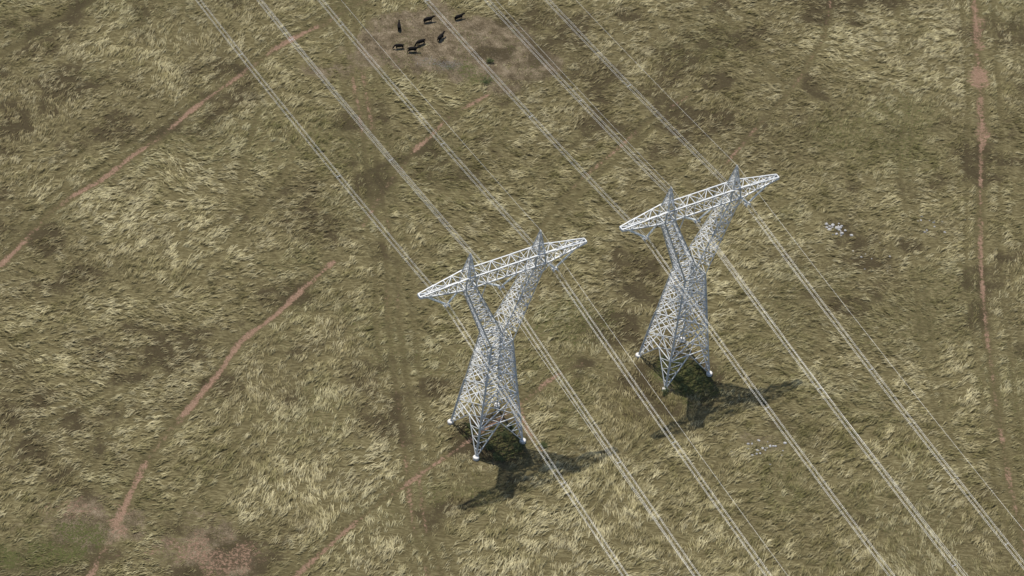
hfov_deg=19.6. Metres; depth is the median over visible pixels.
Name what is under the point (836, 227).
rock cluster
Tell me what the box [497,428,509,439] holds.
shrub
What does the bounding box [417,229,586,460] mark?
transmission tower
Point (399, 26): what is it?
cow
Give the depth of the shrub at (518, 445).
589.71 m
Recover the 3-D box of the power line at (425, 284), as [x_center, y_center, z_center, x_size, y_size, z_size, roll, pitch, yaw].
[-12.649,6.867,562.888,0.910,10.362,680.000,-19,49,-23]
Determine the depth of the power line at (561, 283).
563.47 m
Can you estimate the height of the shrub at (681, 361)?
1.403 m
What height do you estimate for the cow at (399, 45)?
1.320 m
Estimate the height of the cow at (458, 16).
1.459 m
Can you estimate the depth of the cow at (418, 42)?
675.53 m
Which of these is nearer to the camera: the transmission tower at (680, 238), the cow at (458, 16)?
the transmission tower at (680, 238)
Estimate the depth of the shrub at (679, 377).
606.55 m
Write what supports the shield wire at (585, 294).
attached to the transmission tower at (483, 333)
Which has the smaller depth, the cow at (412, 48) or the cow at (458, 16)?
the cow at (412, 48)
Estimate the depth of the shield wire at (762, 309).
549.73 m
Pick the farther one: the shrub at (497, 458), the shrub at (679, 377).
the shrub at (679, 377)
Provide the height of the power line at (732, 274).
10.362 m
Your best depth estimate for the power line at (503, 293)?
561.63 m
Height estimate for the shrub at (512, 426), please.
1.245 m
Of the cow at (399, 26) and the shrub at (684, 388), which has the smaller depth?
the shrub at (684, 388)
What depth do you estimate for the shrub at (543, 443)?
590.26 m
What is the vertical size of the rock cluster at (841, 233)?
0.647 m
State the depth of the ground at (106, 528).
623.23 m
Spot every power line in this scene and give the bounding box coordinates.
[198,0,626,574]
[259,1,699,575]
[321,1,769,574]
[425,0,892,575]
[484,0,964,575]
[546,0,1022,565]
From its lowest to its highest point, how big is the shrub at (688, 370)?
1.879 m
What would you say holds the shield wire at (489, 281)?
attached to the transmission tower at (483, 333)
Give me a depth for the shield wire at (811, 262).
560.81 m
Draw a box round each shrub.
[481,77,492,83]
[485,444,493,450]
[491,452,503,460]
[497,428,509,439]
[506,421,514,429]
[512,441,521,451]
[538,439,547,448]
[661,386,668,396]
[672,374,683,380]
[675,357,684,365]
[679,383,687,391]
[685,367,694,376]
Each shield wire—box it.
[261,1,689,570]
[341,0,785,572]
[504,9,964,571]
[576,0,1021,527]
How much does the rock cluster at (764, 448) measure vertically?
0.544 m
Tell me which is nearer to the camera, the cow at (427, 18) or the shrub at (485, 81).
the shrub at (485, 81)
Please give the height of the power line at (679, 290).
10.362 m
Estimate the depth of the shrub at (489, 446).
589.09 m
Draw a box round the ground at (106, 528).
[0,0,1023,575]
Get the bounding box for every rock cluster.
[731,439,786,464]
[824,222,842,230]
[832,229,852,235]
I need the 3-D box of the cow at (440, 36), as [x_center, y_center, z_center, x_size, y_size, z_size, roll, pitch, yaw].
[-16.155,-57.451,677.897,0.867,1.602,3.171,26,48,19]
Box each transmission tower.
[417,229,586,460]
[619,165,779,392]
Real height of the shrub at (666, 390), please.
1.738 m
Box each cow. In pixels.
[392,44,403,48]
[397,20,400,29]
[407,46,420,52]
[414,39,424,46]
[423,15,435,21]
[437,31,444,41]
[454,13,464,20]
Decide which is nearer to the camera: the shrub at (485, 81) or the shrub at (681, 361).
the shrub at (681, 361)
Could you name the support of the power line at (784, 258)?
attached to the transmission tower at (680, 238)

